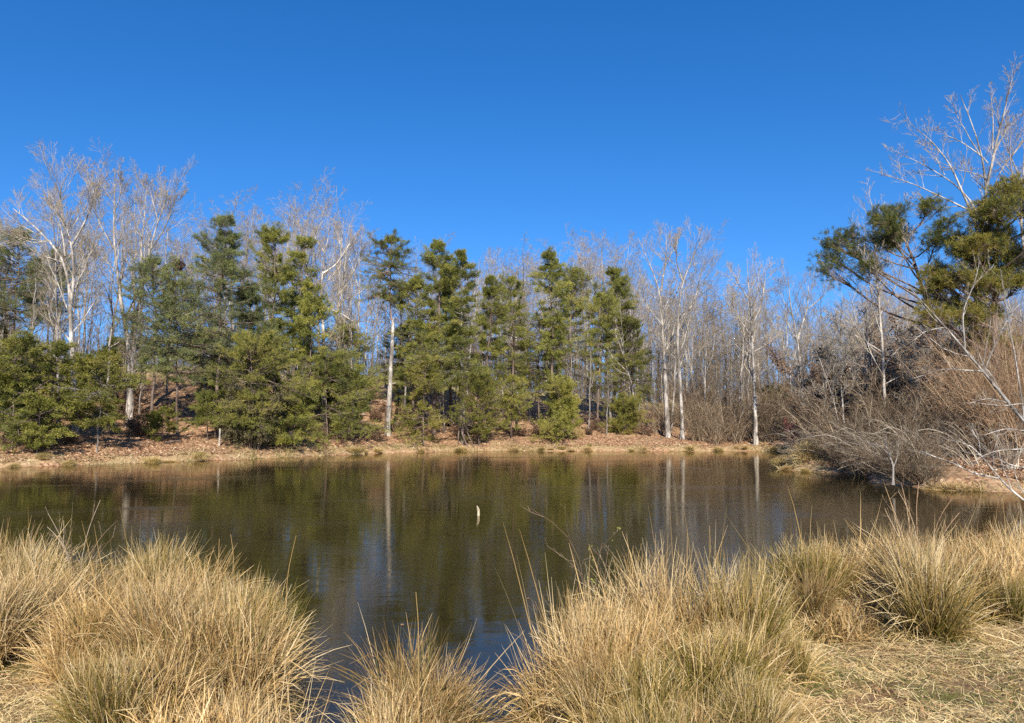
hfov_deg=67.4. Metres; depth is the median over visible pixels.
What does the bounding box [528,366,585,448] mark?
cedar tree
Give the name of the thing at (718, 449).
shore tussock
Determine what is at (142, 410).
shrub
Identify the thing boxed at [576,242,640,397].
bare tree
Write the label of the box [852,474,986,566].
bare weed
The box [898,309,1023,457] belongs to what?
shrub
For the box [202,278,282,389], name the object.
pine tree
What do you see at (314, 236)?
bare tree
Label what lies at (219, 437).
wooden post
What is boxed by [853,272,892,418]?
young tree
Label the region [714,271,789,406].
bare tree
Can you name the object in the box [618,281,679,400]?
bare tree
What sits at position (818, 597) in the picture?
grass tussock
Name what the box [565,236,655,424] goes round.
bare tree
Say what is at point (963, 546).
grass tussock
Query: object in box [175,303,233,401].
pine tree
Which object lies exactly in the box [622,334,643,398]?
young tree
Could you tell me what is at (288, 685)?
grass tussock
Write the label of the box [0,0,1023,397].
sky
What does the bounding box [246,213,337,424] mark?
bare tree
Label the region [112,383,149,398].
shrub
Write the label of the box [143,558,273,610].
grass tussock
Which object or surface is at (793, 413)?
oak
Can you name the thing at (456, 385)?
young tree
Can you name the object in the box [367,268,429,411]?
bare tree
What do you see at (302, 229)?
bare tree
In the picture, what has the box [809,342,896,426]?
oak
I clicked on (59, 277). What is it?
bare tree
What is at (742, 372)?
young tree
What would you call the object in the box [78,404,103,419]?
shrub
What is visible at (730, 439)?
fallen log
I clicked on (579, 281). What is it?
bare tree
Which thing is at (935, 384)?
shrub
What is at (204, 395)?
pine tree
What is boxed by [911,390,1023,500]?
bare tree
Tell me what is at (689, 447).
shore tussock
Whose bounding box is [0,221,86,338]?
pine tree
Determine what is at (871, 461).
shrub
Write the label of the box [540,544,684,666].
grass tussock
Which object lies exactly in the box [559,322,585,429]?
young tree
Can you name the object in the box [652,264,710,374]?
bare tree
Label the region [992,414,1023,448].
shrub
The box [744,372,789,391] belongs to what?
shrub
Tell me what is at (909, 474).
shrub
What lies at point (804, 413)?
shrub
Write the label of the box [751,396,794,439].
shrub
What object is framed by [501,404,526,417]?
shrub
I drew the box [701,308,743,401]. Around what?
bare tree
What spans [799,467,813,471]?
shore tussock
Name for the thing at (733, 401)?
shrub
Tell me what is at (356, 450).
shore tussock
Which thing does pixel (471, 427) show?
shrub
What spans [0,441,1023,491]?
shore grass
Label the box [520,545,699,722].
grass tussock
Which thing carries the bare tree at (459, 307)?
on the ground at (602, 442)
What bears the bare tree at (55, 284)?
on the ground at (602, 442)
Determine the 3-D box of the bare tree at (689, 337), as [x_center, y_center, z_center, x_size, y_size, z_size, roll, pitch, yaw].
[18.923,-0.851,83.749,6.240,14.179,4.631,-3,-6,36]
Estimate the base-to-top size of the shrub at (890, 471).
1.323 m
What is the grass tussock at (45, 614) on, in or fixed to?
on the ground at (602, 442)
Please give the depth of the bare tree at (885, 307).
79.37 m
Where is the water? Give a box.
[0,451,1023,722]
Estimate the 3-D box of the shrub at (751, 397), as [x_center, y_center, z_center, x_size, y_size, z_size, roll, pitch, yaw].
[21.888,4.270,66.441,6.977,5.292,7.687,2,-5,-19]
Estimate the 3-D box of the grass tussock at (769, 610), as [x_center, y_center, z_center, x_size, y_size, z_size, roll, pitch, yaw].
[1.804,1.852,6.217,1.401,1.433,1.555,-3,-8,13]
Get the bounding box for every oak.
[762,338,885,428]
[787,377,857,434]
[797,310,931,437]
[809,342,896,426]
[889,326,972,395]
[925,325,1016,356]
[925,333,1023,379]
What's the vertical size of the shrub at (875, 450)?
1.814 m
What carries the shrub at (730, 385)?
on the ground at (602, 442)
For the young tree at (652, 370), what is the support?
on the ground at (602, 442)
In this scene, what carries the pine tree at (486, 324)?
on the ground at (602, 442)
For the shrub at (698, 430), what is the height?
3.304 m
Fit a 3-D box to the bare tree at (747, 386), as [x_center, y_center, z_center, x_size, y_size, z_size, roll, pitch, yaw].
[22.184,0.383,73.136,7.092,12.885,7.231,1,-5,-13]
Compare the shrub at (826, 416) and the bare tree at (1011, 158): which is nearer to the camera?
the shrub at (826, 416)
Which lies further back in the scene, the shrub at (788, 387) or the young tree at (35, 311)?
the shrub at (788, 387)
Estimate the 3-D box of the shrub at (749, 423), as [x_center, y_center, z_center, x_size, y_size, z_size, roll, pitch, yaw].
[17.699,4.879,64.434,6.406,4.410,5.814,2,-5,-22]
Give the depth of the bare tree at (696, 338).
116.93 m
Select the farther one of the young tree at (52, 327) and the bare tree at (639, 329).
the bare tree at (639, 329)
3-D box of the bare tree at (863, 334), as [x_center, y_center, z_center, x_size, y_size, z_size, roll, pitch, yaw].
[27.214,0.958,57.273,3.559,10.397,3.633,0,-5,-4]
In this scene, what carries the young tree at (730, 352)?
on the ground at (602, 442)
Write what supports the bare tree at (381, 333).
on the ground at (602, 442)
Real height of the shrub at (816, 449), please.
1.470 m
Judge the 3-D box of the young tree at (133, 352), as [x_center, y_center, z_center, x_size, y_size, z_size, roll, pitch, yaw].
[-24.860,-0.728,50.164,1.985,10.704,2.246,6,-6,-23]
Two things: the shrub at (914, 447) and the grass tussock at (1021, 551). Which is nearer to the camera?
the grass tussock at (1021, 551)
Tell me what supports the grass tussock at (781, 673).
on the ground at (602, 442)
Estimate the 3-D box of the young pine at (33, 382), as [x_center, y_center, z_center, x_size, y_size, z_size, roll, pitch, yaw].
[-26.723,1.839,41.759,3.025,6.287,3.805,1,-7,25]
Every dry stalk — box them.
[285,537,295,623]
[416,596,418,722]
[627,550,632,626]
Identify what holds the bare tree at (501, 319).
on the ground at (602, 442)
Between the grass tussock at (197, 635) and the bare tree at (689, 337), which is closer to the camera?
the grass tussock at (197, 635)
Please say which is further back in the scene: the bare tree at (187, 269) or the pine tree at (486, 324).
the bare tree at (187, 269)
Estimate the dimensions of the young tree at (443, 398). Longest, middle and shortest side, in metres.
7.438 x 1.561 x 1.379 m
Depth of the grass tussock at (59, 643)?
5.70 m
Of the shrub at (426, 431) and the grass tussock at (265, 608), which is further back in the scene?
the shrub at (426, 431)
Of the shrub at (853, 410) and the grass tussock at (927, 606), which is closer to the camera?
the grass tussock at (927, 606)
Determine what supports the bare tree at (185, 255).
on the ground at (602, 442)
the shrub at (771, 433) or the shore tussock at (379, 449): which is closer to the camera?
the shore tussock at (379, 449)
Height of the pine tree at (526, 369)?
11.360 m
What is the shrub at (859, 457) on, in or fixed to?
on the ground at (602, 442)
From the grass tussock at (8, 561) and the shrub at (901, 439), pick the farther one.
the shrub at (901, 439)
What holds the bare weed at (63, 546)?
on the ground at (602, 442)
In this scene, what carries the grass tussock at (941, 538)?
on the ground at (602, 442)
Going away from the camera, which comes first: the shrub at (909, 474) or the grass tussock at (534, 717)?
the grass tussock at (534, 717)
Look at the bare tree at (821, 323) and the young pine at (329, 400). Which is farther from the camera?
the bare tree at (821, 323)
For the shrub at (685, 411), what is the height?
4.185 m
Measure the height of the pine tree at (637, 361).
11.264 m
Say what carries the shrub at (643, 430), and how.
on the ground at (602, 442)
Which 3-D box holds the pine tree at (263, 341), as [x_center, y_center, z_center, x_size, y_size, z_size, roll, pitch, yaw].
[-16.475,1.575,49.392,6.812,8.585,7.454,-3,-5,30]
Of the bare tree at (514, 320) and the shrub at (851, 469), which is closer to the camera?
the shrub at (851, 469)
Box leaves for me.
[0,623,1022,722]
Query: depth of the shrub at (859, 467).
32.41 m
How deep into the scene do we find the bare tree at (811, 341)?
85.59 m
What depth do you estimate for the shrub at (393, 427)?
63.75 m
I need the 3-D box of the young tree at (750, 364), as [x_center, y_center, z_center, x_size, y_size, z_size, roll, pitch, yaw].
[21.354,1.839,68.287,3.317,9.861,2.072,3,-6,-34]
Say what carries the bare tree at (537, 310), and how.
on the ground at (602, 442)
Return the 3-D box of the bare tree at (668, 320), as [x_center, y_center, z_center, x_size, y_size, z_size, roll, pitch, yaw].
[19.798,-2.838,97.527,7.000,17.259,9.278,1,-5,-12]
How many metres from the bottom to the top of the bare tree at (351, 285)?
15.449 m
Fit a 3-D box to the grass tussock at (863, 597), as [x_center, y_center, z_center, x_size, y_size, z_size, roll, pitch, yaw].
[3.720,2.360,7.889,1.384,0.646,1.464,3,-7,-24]
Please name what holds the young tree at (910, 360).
on the ground at (602, 442)
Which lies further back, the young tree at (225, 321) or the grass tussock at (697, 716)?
the young tree at (225, 321)
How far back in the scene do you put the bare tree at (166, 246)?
71.65 m
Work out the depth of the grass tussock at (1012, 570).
7.51 m
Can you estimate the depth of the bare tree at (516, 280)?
85.06 m
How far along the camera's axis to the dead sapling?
24.90 m
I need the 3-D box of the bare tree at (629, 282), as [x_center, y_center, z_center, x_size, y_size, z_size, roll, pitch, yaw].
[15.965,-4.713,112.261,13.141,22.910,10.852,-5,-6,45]
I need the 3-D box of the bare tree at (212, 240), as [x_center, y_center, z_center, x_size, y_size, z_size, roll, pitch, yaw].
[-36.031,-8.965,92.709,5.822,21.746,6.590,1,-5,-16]
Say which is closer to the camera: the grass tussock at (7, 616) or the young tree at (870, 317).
the grass tussock at (7, 616)
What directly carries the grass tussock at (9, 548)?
on the ground at (602, 442)
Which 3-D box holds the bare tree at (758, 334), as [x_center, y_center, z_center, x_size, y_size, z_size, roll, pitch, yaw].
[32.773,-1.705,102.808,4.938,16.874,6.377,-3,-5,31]
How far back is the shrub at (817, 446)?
35.62 m
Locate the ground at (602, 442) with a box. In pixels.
[0,358,1023,722]
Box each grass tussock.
[0,506,138,600]
[0,515,86,580]
[0,534,37,582]
[0,535,141,673]
[0,555,67,670]
[2,565,142,687]
[7,545,139,644]
[22,603,245,722]
[25,603,192,722]
[48,650,296,722]
[56,524,222,672]
[59,555,255,680]
[64,540,154,592]
[86,507,222,605]
[108,543,265,608]
[113,575,316,708]
[128,581,352,722]
[128,668,324,722]
[129,660,294,722]
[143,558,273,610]
[150,546,314,649]
[151,655,308,722]
[181,537,322,686]
[183,660,353,722]
[316,611,534,722]
[317,650,465,722]
[373,643,492,722]
[485,527,652,722]
[485,632,565,722]
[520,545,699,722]
[537,623,645,722]
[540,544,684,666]
[544,597,738,722]
[565,496,804,651]
[581,591,743,685]
[583,638,736,722]
[635,560,805,722]
[645,660,770,722]
[652,509,816,679]
[690,591,831,707]
[694,656,825,722]
[735,491,877,612]
[741,595,843,695]
[756,684,829,722]
[757,544,860,632]
[778,592,898,647]
[784,517,891,604]
[785,436,833,462]
[822,569,898,624]
[832,504,955,594]
[836,478,1023,625]
[837,518,971,583]
[852,514,1010,653]
[905,525,984,558]
[920,480,960,489]
[924,520,1021,569]
[928,480,985,491]
[934,504,1023,579]
[939,511,1023,624]
[964,491,1023,562]
[973,560,1023,627]
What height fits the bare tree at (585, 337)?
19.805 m
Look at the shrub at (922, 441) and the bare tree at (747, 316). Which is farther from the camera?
the bare tree at (747, 316)
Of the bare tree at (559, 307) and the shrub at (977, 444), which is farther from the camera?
the bare tree at (559, 307)
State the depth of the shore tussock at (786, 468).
35.96 m
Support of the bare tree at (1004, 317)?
on the ground at (602, 442)
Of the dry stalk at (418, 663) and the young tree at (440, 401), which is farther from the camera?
the young tree at (440, 401)
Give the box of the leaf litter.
[0,377,1023,483]
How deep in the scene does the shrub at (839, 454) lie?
34.28 m
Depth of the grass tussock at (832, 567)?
8.06 m
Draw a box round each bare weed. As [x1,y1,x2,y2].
[44,501,116,582]
[521,505,620,620]
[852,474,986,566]
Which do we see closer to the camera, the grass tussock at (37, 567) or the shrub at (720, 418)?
the grass tussock at (37, 567)
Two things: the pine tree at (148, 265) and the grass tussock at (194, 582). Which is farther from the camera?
the pine tree at (148, 265)
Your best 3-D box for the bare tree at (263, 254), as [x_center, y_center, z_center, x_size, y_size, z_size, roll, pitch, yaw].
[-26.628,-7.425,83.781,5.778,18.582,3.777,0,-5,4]
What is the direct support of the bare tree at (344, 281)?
on the ground at (602, 442)
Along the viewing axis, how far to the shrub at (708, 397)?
77.98 m
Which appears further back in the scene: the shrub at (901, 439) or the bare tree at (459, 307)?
the bare tree at (459, 307)
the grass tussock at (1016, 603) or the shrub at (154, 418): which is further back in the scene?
the shrub at (154, 418)
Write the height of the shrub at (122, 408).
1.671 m
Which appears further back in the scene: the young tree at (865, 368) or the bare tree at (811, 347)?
the bare tree at (811, 347)
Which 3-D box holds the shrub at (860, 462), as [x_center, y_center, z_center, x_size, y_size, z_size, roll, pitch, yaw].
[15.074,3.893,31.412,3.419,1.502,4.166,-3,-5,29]
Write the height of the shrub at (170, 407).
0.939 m
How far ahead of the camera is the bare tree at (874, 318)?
71.74 m
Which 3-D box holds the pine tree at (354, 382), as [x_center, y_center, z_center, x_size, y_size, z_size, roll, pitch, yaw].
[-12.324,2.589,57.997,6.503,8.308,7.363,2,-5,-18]
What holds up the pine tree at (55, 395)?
on the ground at (602, 442)
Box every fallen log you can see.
[164,440,181,443]
[724,436,750,440]
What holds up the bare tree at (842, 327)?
on the ground at (602, 442)
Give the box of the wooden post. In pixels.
[218,429,220,445]
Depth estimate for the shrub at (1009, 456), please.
27.24 m
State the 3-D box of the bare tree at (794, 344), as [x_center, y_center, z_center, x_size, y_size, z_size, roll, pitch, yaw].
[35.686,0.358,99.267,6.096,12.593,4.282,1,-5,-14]
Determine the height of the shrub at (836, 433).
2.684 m
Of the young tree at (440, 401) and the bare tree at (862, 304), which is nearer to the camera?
the young tree at (440, 401)
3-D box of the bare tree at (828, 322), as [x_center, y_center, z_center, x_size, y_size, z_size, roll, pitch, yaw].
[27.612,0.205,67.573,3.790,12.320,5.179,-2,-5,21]
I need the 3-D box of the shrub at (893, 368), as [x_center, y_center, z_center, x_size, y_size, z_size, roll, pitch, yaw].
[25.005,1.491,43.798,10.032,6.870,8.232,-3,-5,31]
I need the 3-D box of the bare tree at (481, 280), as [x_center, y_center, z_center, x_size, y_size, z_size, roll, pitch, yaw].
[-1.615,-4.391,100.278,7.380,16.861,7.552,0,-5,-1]
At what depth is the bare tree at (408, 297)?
93.76 m
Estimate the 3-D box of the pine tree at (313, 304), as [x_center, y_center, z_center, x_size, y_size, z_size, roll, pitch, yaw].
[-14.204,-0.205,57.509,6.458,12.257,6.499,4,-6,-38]
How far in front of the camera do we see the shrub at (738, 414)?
66.13 m
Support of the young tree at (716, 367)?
on the ground at (602, 442)
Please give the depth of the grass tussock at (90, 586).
6.83 m
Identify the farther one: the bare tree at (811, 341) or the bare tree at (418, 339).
the bare tree at (811, 341)
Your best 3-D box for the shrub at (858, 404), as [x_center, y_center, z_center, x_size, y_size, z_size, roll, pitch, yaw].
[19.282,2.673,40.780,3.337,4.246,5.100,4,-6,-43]
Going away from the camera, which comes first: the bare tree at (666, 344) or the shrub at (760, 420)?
the shrub at (760, 420)
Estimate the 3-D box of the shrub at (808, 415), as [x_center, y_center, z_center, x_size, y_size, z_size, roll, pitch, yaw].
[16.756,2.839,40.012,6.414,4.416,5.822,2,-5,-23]
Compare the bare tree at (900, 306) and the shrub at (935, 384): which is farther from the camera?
the bare tree at (900, 306)
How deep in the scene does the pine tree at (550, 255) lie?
66.81 m
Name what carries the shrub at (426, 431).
on the ground at (602, 442)
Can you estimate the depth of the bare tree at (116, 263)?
52.21 m
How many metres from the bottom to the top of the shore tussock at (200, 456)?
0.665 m
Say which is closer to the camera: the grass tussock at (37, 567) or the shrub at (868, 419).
the grass tussock at (37, 567)
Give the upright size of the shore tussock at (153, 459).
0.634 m
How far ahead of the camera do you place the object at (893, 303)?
70.49 m
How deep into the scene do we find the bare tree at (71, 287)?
44.87 m
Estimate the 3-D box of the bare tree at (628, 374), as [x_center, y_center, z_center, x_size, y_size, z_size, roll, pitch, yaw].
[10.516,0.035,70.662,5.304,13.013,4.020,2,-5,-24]
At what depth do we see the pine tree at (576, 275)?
72.30 m
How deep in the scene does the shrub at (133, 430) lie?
47.61 m
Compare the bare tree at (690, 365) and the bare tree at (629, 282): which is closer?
the bare tree at (690, 365)
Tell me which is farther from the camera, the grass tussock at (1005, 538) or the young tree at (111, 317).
the young tree at (111, 317)
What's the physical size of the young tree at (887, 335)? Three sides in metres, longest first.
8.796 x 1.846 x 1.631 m
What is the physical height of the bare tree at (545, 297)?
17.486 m
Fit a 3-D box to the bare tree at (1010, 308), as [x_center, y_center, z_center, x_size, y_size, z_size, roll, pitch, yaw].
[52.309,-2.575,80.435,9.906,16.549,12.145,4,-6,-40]
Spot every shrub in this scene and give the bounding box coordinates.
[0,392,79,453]
[0,432,21,447]
[64,429,90,443]
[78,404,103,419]
[92,403,122,415]
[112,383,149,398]
[113,394,142,414]
[114,388,148,399]
[119,410,164,434]
[119,415,152,436]
[121,398,154,416]
[162,401,178,412]
[198,379,299,449]
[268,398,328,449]
[294,420,330,432]
[317,428,330,437]
[367,427,386,441]
[368,406,391,421]
[380,401,399,412]
[383,420,404,431]
[391,407,405,417]
[407,423,433,436]
[449,422,470,435]
[468,423,484,434]
[495,419,512,431]
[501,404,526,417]
[510,425,529,435]
[528,424,539,435]
[533,425,547,435]
[583,427,592,434]
[589,419,602,430]
[630,391,695,434]
[637,424,652,435]
[640,388,704,426]
[644,394,687,427]
[651,374,715,406]
[660,384,738,431]
[661,371,703,405]
[669,388,701,426]
[670,384,725,439]
[670,389,708,413]
[676,405,737,441]
[677,376,736,410]
[679,413,703,440]
[682,380,765,424]
[683,393,772,442]
[685,391,720,419]
[691,404,749,433]
[693,397,734,427]
[695,386,765,415]
[696,405,740,445]
[712,374,774,429]
[712,381,786,436]
[715,395,760,432]
[721,412,752,443]
[727,370,795,396]
[728,388,786,439]
[731,387,790,436]
[739,403,785,441]
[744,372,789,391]
[744,390,800,428]
[750,379,793,419]
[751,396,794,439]
[760,428,824,457]
[766,375,893,450]
[767,373,909,439]
[769,372,810,407]
[775,376,861,440]
[775,410,886,456]
[775,413,846,461]
[781,383,858,434]
[783,417,810,448]
[792,436,854,459]
[794,391,914,453]
[797,413,915,472]
[802,373,908,443]
[803,434,842,459]
[804,425,861,464]
[806,440,860,471]
[810,386,968,457]
[818,405,941,462]
[818,443,944,474]
[820,426,978,476]
[825,329,980,449]
[827,425,923,471]
[830,445,852,468]
[831,427,948,471]
[833,439,903,463]
[835,434,925,472]
[835,456,865,475]
[836,337,960,438]
[837,377,918,434]
[839,440,911,474]
[840,441,939,472]
[841,442,871,472]
[842,380,981,449]
[844,429,951,476]
[848,331,976,413]
[849,452,968,486]
[850,449,939,478]
[859,413,967,465]
[873,345,1023,448]
[874,304,1023,449]
[877,449,956,484]
[885,308,1023,456]
[886,346,1022,440]
[886,394,967,452]
[889,358,1023,456]
[890,373,946,417]
[893,390,1020,452]
[895,452,943,483]
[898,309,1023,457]
[904,453,961,485]
[907,317,1023,456]
[910,412,982,464]
[920,297,1023,453]
[928,361,1023,454]
[975,414,1023,472]
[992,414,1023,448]
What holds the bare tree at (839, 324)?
on the ground at (602, 442)
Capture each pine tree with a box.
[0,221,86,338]
[0,325,66,449]
[0,337,101,449]
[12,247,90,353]
[37,347,151,452]
[102,249,203,409]
[114,264,246,434]
[129,211,283,436]
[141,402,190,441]
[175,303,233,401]
[176,388,227,440]
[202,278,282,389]
[204,321,323,448]
[230,220,298,423]
[278,235,320,425]
[278,345,373,442]
[280,278,361,437]
[305,318,375,414]
[311,343,394,446]
[352,227,426,432]
[368,324,448,408]
[380,273,448,428]
[390,353,448,445]
[396,238,481,435]
[415,282,475,419]
[429,248,493,443]
[463,273,528,438]
[479,269,537,428]
[480,373,540,438]
[485,312,567,420]
[528,245,592,434]
[543,265,601,421]
[577,287,622,429]
[582,314,660,425]
[586,265,639,415]
[807,192,965,450]
[908,170,1023,453]
[926,327,1023,447]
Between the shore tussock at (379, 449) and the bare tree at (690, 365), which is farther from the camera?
the bare tree at (690, 365)
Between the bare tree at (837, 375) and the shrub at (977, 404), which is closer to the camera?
the shrub at (977, 404)
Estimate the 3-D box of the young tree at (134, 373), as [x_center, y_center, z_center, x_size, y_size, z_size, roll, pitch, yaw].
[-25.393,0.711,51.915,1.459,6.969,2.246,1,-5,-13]
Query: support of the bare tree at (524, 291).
on the ground at (602, 442)
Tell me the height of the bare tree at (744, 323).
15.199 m
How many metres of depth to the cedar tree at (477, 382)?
61.51 m
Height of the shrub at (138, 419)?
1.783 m
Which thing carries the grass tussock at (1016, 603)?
on the ground at (602, 442)
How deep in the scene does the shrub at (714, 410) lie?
70.14 m
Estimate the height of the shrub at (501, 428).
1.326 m
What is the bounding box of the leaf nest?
[169,257,186,272]
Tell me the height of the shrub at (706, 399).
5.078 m
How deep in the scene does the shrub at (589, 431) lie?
66.01 m
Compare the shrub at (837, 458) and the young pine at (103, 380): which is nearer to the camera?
the shrub at (837, 458)
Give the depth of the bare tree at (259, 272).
70.94 m
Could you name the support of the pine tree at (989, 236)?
on the ground at (602, 442)
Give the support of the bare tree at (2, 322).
on the ground at (602, 442)
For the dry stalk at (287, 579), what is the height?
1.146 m
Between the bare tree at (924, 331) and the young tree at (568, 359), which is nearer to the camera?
the bare tree at (924, 331)
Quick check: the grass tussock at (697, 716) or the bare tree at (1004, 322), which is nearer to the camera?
the grass tussock at (697, 716)
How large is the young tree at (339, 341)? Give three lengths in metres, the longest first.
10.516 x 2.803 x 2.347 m
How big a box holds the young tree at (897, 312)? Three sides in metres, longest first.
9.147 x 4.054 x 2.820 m
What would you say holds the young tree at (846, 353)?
on the ground at (602, 442)
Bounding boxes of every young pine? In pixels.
[0,344,55,444]
[2,334,67,409]
[39,359,61,394]
[48,352,121,425]
[90,335,136,379]
[92,355,123,400]
[211,371,228,400]
[242,351,302,410]
[305,367,350,420]
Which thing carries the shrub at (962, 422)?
on the ground at (602, 442)
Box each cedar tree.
[434,358,504,446]
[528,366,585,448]
[596,390,654,434]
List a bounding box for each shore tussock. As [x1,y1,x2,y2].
[6,462,20,467]
[33,451,53,458]
[61,459,77,465]
[141,454,165,462]
[186,451,210,459]
[341,445,363,452]
[373,447,385,451]
[452,446,469,451]
[508,446,518,450]
[556,445,566,448]
[583,446,591,450]
[685,445,695,449]
[711,445,723,450]
[767,445,778,451]
[767,459,787,466]
[775,454,791,458]
[778,464,792,470]
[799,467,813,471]
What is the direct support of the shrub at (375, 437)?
on the ground at (602, 442)
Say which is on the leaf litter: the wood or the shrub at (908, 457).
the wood
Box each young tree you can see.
[0,282,22,351]
[9,261,55,347]
[46,297,67,351]
[48,304,69,376]
[81,276,104,357]
[89,292,108,350]
[103,293,119,347]
[116,323,135,398]
[117,272,149,427]
[124,322,146,416]
[134,333,153,413]
[217,284,239,395]
[327,307,354,413]
[337,297,361,364]
[433,369,447,431]
[438,362,448,432]
[453,338,466,405]
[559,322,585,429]
[561,318,577,380]
[573,338,601,434]
[601,361,615,434]
[612,336,632,396]
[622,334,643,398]
[641,330,661,411]
[691,343,704,404]
[709,360,719,402]
[711,353,729,412]
[721,380,735,409]
[727,337,751,394]
[729,347,756,434]
[730,330,755,404]
[735,328,759,408]
[739,327,768,406]
[760,356,771,388]
[783,346,820,436]
[791,322,813,437]
[799,338,844,433]
[811,299,872,446]
[827,314,873,400]
[831,304,890,417]
[835,339,868,408]
[838,317,869,379]
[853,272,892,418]
[874,302,903,396]
[880,302,920,403]
[884,305,907,379]
[885,316,939,407]
[885,330,943,439]
[894,304,943,387]
[899,307,933,366]
[925,323,968,441]
[930,332,977,450]
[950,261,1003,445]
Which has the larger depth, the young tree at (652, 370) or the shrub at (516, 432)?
the young tree at (652, 370)
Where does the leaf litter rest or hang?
on the ground at (602, 442)
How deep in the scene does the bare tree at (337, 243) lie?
78.18 m
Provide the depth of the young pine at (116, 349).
60.39 m
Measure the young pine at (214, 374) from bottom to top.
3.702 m
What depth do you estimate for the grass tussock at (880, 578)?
7.67 m
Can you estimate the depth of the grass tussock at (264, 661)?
5.27 m
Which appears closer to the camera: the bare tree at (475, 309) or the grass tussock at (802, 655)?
the grass tussock at (802, 655)
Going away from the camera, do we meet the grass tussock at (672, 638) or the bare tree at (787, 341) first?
the grass tussock at (672, 638)
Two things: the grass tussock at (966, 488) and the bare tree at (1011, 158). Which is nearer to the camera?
the grass tussock at (966, 488)
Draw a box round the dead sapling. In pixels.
[869,435,904,484]
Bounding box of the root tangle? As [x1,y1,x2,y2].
[458,410,474,448]
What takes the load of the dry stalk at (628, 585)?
on the ground at (602, 442)
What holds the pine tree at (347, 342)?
on the ground at (602, 442)
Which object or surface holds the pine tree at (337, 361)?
on the ground at (602, 442)
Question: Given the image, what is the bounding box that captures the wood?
[5,252,1023,406]
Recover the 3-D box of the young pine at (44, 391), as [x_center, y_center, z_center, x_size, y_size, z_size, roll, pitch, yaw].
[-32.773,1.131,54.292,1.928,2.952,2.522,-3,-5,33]
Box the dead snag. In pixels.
[380,318,394,435]
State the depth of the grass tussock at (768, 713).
4.42 m
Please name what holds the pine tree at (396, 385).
on the ground at (602, 442)
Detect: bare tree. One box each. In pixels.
[0,138,124,436]
[0,210,52,346]
[1,203,50,311]
[4,240,61,336]
[7,140,108,427]
[18,204,82,412]
[23,181,124,338]
[25,215,82,331]
[38,225,110,358]
[46,190,113,357]
[54,217,106,350]
[73,138,205,419]
[73,175,155,348]
[76,223,150,405]
[82,176,181,346]
[88,206,192,349]
[110,210,214,374]
[135,226,204,363]
[140,211,209,394]
[155,237,212,364]
[168,244,225,370]
[172,232,219,406]
[174,202,259,348]
[176,200,279,364]
[177,186,266,339]
[196,199,240,316]
[200,261,256,399]
[201,219,248,331]
[229,190,336,369]
[230,203,266,329]
[234,233,289,381]
[240,206,309,387]
[241,209,288,322]
[246,208,294,319]
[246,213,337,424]
[264,178,338,372]
[267,165,344,354]
[273,193,352,373]
[284,204,383,427]
[289,227,319,376]
[302,178,372,321]
[305,208,361,347]
[317,204,381,356]
[318,251,393,419]
[321,212,395,393]
[330,238,363,347]
[340,257,396,413]
[342,271,425,388]
[351,244,405,361]
[352,284,397,374]
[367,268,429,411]
[386,263,417,338]
[394,304,423,390]
[397,265,463,412]
[399,231,456,354]
[399,237,529,423]
[409,247,445,397]
[448,246,502,365]
[452,253,512,394]
[463,262,530,414]
[468,292,491,363]
[469,262,538,414]
[474,263,510,380]
[475,233,556,392]
[475,267,514,380]
[479,247,539,388]
[503,255,544,383]
[503,287,532,392]
[512,248,572,366]
[512,251,546,363]
[517,239,590,374]
[520,249,571,395]
[524,252,569,400]
[538,260,597,361]
[548,224,604,387]
[548,227,625,396]
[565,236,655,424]
[570,232,613,401]
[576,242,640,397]
[578,236,636,398]
[579,230,654,414]
[582,244,655,376]
[599,274,641,395]
[600,290,649,426]
[610,272,673,412]
[617,272,653,341]
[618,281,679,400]
[626,277,666,393]
[629,216,721,437]
[641,271,698,402]
[642,292,693,402]
[643,257,728,398]
[645,277,712,385]
[646,219,728,438]
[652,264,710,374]
[652,291,699,430]
[664,287,711,396]
[674,263,737,378]
[676,297,718,386]
[686,308,729,403]
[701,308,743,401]
[709,241,794,444]
[709,318,743,394]
[710,276,778,410]
[711,276,792,384]
[711,294,788,405]
[713,312,749,396]
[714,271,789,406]
[717,282,789,399]
[742,286,772,387]
[751,282,785,385]
[763,299,809,419]
[768,258,840,423]
[770,302,828,394]
[771,319,813,378]
[774,303,861,434]
[777,335,794,382]
[793,320,830,379]
[801,298,849,373]
[801,314,823,378]
[805,296,846,376]
[812,318,855,376]
[815,308,869,370]
[818,176,939,437]
[823,297,884,387]
[830,292,851,356]
[839,287,895,356]
[842,291,889,371]
[843,275,915,368]
[846,309,889,371]
[851,293,894,370]
[856,279,926,365]
[861,248,1023,422]
[861,288,893,387]
[866,51,1023,433]
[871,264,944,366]
[878,288,915,369]
[883,276,914,371]
[891,308,950,345]
[892,285,947,368]
[892,293,961,348]
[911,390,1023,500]
[948,271,1023,362]
[960,257,1022,357]
[966,294,1012,335]
[970,107,1023,323]
[999,288,1023,336]
[999,291,1023,342]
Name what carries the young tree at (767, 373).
on the ground at (602, 442)
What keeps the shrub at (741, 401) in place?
on the ground at (602, 442)
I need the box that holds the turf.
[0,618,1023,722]
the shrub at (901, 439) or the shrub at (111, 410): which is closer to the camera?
the shrub at (901, 439)

